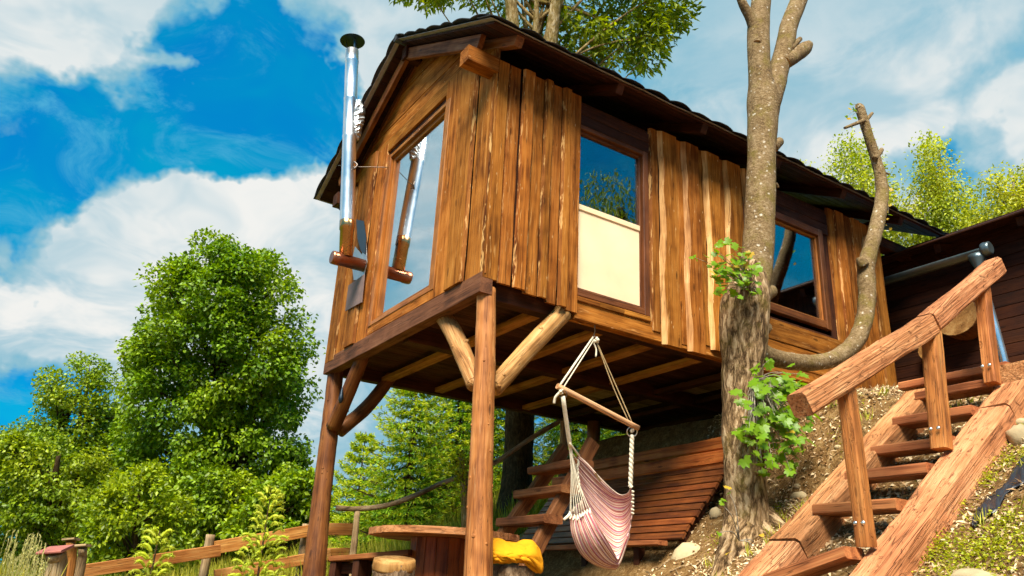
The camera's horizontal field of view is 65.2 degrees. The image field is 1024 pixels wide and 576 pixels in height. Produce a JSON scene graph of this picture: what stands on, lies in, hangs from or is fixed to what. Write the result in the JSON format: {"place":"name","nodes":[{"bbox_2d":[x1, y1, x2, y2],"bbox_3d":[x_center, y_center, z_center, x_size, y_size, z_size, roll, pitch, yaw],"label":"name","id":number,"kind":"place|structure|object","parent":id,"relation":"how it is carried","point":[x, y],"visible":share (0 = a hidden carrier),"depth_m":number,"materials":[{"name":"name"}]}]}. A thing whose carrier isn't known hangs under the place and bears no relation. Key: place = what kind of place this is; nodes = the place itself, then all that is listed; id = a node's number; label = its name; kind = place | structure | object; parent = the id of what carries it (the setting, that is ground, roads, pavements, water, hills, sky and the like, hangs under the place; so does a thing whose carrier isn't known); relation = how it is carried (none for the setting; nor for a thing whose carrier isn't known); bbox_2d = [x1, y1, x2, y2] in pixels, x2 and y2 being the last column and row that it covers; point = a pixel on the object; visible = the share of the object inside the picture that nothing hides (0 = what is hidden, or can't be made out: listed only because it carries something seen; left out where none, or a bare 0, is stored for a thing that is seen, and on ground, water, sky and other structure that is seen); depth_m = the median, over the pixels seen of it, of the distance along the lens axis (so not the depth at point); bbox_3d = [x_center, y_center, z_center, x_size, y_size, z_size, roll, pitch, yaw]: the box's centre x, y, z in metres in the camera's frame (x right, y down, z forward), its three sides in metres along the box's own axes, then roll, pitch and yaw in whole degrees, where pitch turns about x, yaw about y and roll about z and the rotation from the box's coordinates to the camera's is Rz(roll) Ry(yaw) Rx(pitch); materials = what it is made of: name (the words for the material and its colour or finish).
{"place":"outdoors","nodes":[
{"label":"outdoors","id":0,"kind":"place"},
{"bbox_2d":[0,387,1023,575],"bbox_3d":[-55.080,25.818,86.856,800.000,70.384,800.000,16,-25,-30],"label":"ground","id":1,"kind":"structure","parent":0,"point":[563,563],"depth_m":7.97,"materials":[{"name":"soil"}]},
{"bbox_2d":[0,528,69,575],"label":"flowering grass","id":2,"kind":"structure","parent":1,"relation":"on","point":[36,570],"depth_m":6.34,"materials":[{"name":"green plant"}]},
{"bbox_2d":[36,544,74,575],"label":"fence post","id":3,"kind":"object","parent":1,"relation":"on","point":[58,559],"visible":0.95,"depth_m":6.55,"materials":[{"name":"grey wood"}]},
{"bbox_2d":[0,425,130,575],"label":"hedge tree","id":4,"kind":"object","parent":1,"relation":"on","point":[30,508],"visible":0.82,"depth_m":16.43,"materials":[{"name":"green plant"}]},
{"bbox_2d":[0,350,134,528],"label":"maple tree","id":5,"kind":"object","parent":1,"relation":"on","point":[99,419],"visible":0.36,"depth_m":23.37,"materials":[{"name":"green plant"}]},
{"bbox_2d":[62,537,79,575],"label":"fence post","id":6,"kind":"object","parent":1,"relation":"on","point":[72,557],"visible":0.73,"depth_m":7.18,"materials":[{"name":"brown wood"}]},
{"bbox_2d":[74,544,91,575],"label":"fence post","id":7,"kind":"object","parent":1,"relation":"on","point":[81,561],"visible":0.98,"depth_m":6.88,"materials":[{"name":"grey wood"}]},
{"bbox_2d":[70,457,207,575],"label":"bright bush","id":8,"kind":"object","parent":1,"relation":"on","point":[144,502],"visible":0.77,"depth_m":14.21,"materials":[{"name":"green plant"}]},
{"bbox_2d":[128,527,176,575],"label":"spruce sapling","id":9,"kind":"object","parent":1,"relation":"on","point":[147,546],"visible":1,"depth_m":6.51,"materials":[{"name":"green plant"}]},
{"bbox_2d":[126,459,301,567],"bbox_3d":[-6.405,5.133,17.498,4.853,2.708,2.293,3,-21,-1],"label":"understory shrub","id":10,"kind":"object","parent":1,"relation":"on","point":[211,492],"visible":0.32,"depth_m":17.05,"materials":[{"name":"green plant"}]},
{"bbox_2d":[105,225,325,561],"bbox_3d":[-6.949,2.610,19.011,4.983,8.008,5.524,16,-25,-30],"label":"linden tree","id":11,"kind":"object","parent":1,"relation":"on","point":[226,410],"visible":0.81,"depth_m":18.15,"materials":[{"name":"green plant"}]},
{"bbox_2d":[84,523,352,575],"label":"plank fence","id":12,"kind":"object","parent":1,"relation":"on","point":[208,551],"visible":0.64,"depth_m":9.65,"materials":[{"name":"brown wood"}]},
{"bbox_2d":[228,484,288,575],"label":"spruce sapling","id":13,"kind":"object","parent":1,"relation":"on","point":[257,555],"visible":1,"depth_m":7.41,"materials":[{"name":"green plant"}]},
{"bbox_2d":[215,467,341,559],"bbox_3d":[-4.594,4.565,15.493,2.512,2.221,1.795,0,-21,7],"label":"dark shrub","id":14,"kind":"object","parent":1,"relation":"on","point":[294,489],"visible":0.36,"depth_m":15.24,"materials":[{"name":"green plant"}]},
{"bbox_2d":[99,455,569,575],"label":"meadow grass","id":15,"kind":"structure","parent":1,"relation":"on","point":[536,508],"depth_m":12.69,"materials":[{"name":"green plant"}]},
{"bbox_2d":[328,431,391,545],"bbox_3d":[-3.011,4.116,15.408,1.891,2.722,2.070,16,-25,-30],"label":"spruce tree","id":16,"kind":"object","parent":1,"relation":"on","point":[352,456],"visible":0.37,"depth_m":15.35,"materials":[{"name":"green plant"}]},
{"bbox_2d":[328,549,411,575],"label":"plank bench","id":17,"kind":"object","parent":1,"relation":"on","point":[353,565],"visible":0.75,"depth_m":7.72,"materials":[{"name":"brown wood"}]},
{"bbox_2d":[372,555,415,575],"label":"log stool","id":18,"kind":"object","parent":1,"relation":"on","point":[391,565],"visible":1,"depth_m":6.28,"materials":[{"name":"brown wood"}]},
{"bbox_2d":[330,388,468,553],"bbox_3d":[-1.761,2.995,14.288,3.086,4.213,2.976,16,-25,-30],"label":"spruce tree","id":19,"kind":"object","parent":1,"relation":"on","point":[406,512],"visible":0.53,"depth_m":13.86,"materials":[{"name":"green plant"}]},
{"bbox_2d":[362,396,504,524],"bbox_3d":[-1.109,2.743,15.762,3.552,4.746,3.097,16,-25,-30],"label":"spruce tree","id":20,"kind":"object","parent":1,"relation":"on","point":[465,415],"visible":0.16,"depth_m":15.39,"materials":[{"name":"green plant"}]},
{"bbox_2d":[368,525,519,575],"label":"drum table","id":21,"kind":"object","parent":1,"relation":"on","point":[437,550],"visible":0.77,"depth_m":7.38,"materials":[{"name":"brown wood"}]},
{"bbox_2d":[335,418,567,575],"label":"branch rail","id":22,"kind":"object","parent":1,"relation":"on","point":[356,510],"visible":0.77,"depth_m":10.30,"materials":[{"name":"brown wood"}]},
{"bbox_2d":[442,439,469,527],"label":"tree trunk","id":23,"kind":"object","parent":1,"relation":"on","point":[462,473],"visible":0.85,"depth_m":9.55,"materials":[{"name":"green plant"}]},
{"bbox_2d":[430,402,553,498],"bbox_3d":[-0.384,2.728,17.030,3.486,4.874,3.683,16,-25,-30],"label":"spruce tree","id":24,"kind":"object","parent":1,"relation":"on","point":[500,415],"visible":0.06,"depth_m":16.43,"materials":[{"name":"green plant"}]},
{"bbox_2d":[493,565,533,575],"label":"chopping stump","id":25,"kind":"object","parent":1,"relation":"on","point":[507,570],"visible":0.78,"depth_m":6.58,"materials":[{"name":"wood"}]},
{"bbox_2d":[493,538,543,573],"bbox_3d":[-0.016,2.237,6.744,0.577,0.297,0.467,4,-21,-2],"label":"blanket","id":26,"kind":"object","parent":25,"relation":"on","point":[527,553],"visible":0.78,"depth_m":6.62,"materials":[{"name":"yellow fabric"}]},
{"bbox_2d":[496,437,598,565],"bbox_3d":[0.330,2.363,8.405,1.209,1.687,0.888,16,-25,-30],"label":"wooden ladder stair","id":27,"kind":"object","parent":1,"relation":"on","point":[547,523],"visible":0.76,"depth_m":8.43,"materials":[{"name":"brown wood"}]},
{"bbox_2d":[389,0,705,518],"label":"ash tree","id":28,"kind":"object","parent":1,"relation":"on","point":[661,18],"visible":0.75,"depth_m":13.69,"materials":[{"name":"green plant"}]},
{"bbox_2d":[533,416,626,479],"bbox_3d":[1.442,2.695,17.608,3.329,4.367,3.482,16,-25,-30],"label":"spruce tree","id":29,"kind":"object","parent":1,"relation":"on","point":[577,436],"visible":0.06,"depth_m":17.05,"materials":[{"name":"green plant"}]},
{"bbox_2d":[557,428,626,447],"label":"spruce tree","id":30,"kind":"object","parent":1,"relation":"on","point":[614,433],"visible":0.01,"depth_m":18.68,"materials":[{"name":"green plant"}]},
{"bbox_2d":[519,437,723,566],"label":"sloping deck","id":31,"kind":"structure","parent":1,"relation":"on","point":[674,488],"depth_m":9.00,"materials":[{"name":"brown wood"}]},
{"bbox_2d":[302,14,947,575],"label":"stilt cabin","id":32,"kind":"object","parent":1,"relation":"on","point":[476,162],"visible":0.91,"depth_m":9.21,"materials":[{"name":"brown wood"}]},
{"bbox_2d":[368,97,450,326],"bbox_3d":[-1.157,-0.826,9.202,0.092,2.300,1.640,16,-25,-30],"label":"front window","id":33,"kind":"structure","parent":32,"relation":"in","point":[402,273],"depth_m":9.27,"materials":[{"name":"brown wood"}]},
{"bbox_2d":[553,325,639,569],"bbox_3d":[0.694,1.289,7.230,1.120,2.336,0.648,16,-25,-30],"label":"hammock chair","id":34,"kind":"object","parent":32,"relation":"hanging from","point":[600,514],"visible":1,"depth_m":7.10,"materials":[{"name":"pink fabric"}]},
{"bbox_2d":[578,204,639,305],"bbox_3d":[0.998,-0.339,8.351,0.876,0.950,0.030,16,-25,-30],"label":"window panel","id":35,"kind":"structure","parent":32,"relation":"attached to","point":[608,255],"depth_m":8.36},
{"bbox_2d":[577,125,649,316],"bbox_3d":[1.021,-0.747,8.510,1.090,1.995,0.092,16,-25,-30],"label":"side window","id":36,"kind":"structure","parent":32,"relation":"in","point":[641,157],"depth_m":8.71,"materials":[{"name":"brown wood"}]},
{"bbox_2d":[742,197,831,331],"bbox_3d":[3.412,-0.283,9.997,1.530,1.390,0.092,16,-25,-30],"label":"side window","id":37,"kind":"structure","parent":32,"relation":"in","point":[824,323],"depth_m":10.23,"materials":[{"name":"brown wood"}]},
{"bbox_2d":[671,542,700,559],"bbox_3d":[1.696,2.674,7.429,0.441,0.600,0.398,5,-21,-5],"label":"stone","id":38,"kind":"object","parent":1,"relation":"on","point":[684,550],"visible":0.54,"depth_m":7.43,"materials":[{"name":"beige stone"}]},
{"bbox_2d":[709,507,721,518],"bbox_3d":[2.090,2.319,8.211,0.125,0.140,0.144,10,-23,-18],"label":"stone","id":39,"kind":"object","parent":1,"relation":"on","point":[715,512],"visible":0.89,"depth_m":8.17,"materials":[{"name":"beige stone"}]},
{"bbox_2d":[688,0,892,575],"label":"pruned maple","id":40,"kind":"object","parent":1,"relation":"on","point":[747,351],"visible":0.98,"depth_m":8.04,"materials":[{"name":"brown plant"}]},
{"bbox_2d":[790,491,806,498],"bbox_3d":[2.786,2.028,7.762,0.138,0.108,0.178,20,-27,-37],"label":"stone","id":41,"kind":"object","parent":1,"relation":"on","point":[802,494],"visible":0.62,"depth_m":7.71,"materials":[{"name":"beige stone"}]},
{"bbox_2d":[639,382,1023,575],"bbox_3d":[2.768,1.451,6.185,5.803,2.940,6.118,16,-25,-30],"label":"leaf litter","id":42,"kind":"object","parent":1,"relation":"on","point":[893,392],"visible":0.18,"depth_m":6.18,"materials":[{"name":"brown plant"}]},
{"bbox_2d":[650,390,1023,575],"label":"fallen twigs","id":43,"kind":"object","parent":1,"relation":"on","point":[787,501],"visible":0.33,"depth_m":7.30,"materials":[{"name":"wood"}]},
{"bbox_2d":[701,383,1023,575],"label":"bank grass","id":44,"kind":"structure","parent":1,"relation":"on","point":[867,415],"depth_m":6.73,"materials":[{"name":"green plant"}]},
{"bbox_2d":[705,390,1023,575],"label":"bank weeds","id":45,"kind":"object","parent":1,"relation":"on","point":[976,550],"visible":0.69,"depth_m":4.77,"materials":[{"name":"green plant"}]},
{"bbox_2d":[814,127,923,255],"bbox_3d":[10.673,-0.365,24.292,3.989,9.552,3.677,16,-25,-30],"label":"birch tree","id":46,"kind":"object","parent":1,"relation":"on","point":[855,166],"visible":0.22,"depth_m":24.53,"materials":[{"name":"green plant"}]},
{"bbox_2d":[738,257,1023,575],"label":"outdoor stairs","id":47,"kind":"structure","parent":1,"relation":"on","point":[816,521],"depth_m":5.69,"materials":[{"name":"brown wood"}]},
{"bbox_2d":[890,127,985,246],"bbox_3d":[12.854,-0.436,23.602,4.228,8.915,3.249,16,-25,-30],"label":"birch tree","id":48,"kind":"object","parent":1,"relation":"on","point":[936,190],"visible":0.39,"depth_m":23.44,"materials":[{"name":"green plant"}]},
{"bbox_2d":[881,208,1023,394],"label":"plank shed","id":49,"kind":"structure","parent":1,"relation":"on","point":[928,274],"depth_m":10.88,"materials":[{"name":"brown wood"}]},
{"bbox_2d":[950,568,999,575],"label":"stone","id":50,"kind":"object","parent":1,"relation":"on","point":[969,572],"visible":0.96,"depth_m":4.40,"materials":[{"name":"beige stone"}]},
{"bbox_2d":[954,159,1023,230],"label":"birch tree","id":51,"kind":"object","parent":1,"relation":"on","point":[1006,202],"visible":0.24,"depth_m":21.62,"materials":[{"name":"green plant"}]},
{"bbox_2d":[971,455,1023,527],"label":"plastic sheet","id":52,"kind":"object","parent":1,"relation":"on","point":[992,503],"visible":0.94,"depth_m":5.18,"materials":[{"name":"grey plastic"}]},
{"bbox_2d":[1005,424,1023,444],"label":"stone","id":53,"kind":"object","parent":1,"relation":"on","point":[1014,434],"visible":0.78,"depth_m":5.77,"materials":[{"name":"beige stone"}]},
{"bbox_2d":[1016,418,1023,424],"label":"stone","id":54,"kind":"object","parent":1,"relation":"on","point":[1020,420],"visible":0.27,"depth_m":5.98,"materials":[{"name":"beige stone"}]},
{"bbox_2d":[0,0,1023,562],"label":"sky","id":55,"kind":"structure","parent":0,"point":[129,129],"materials":[{"name":"blue"}]}
]}

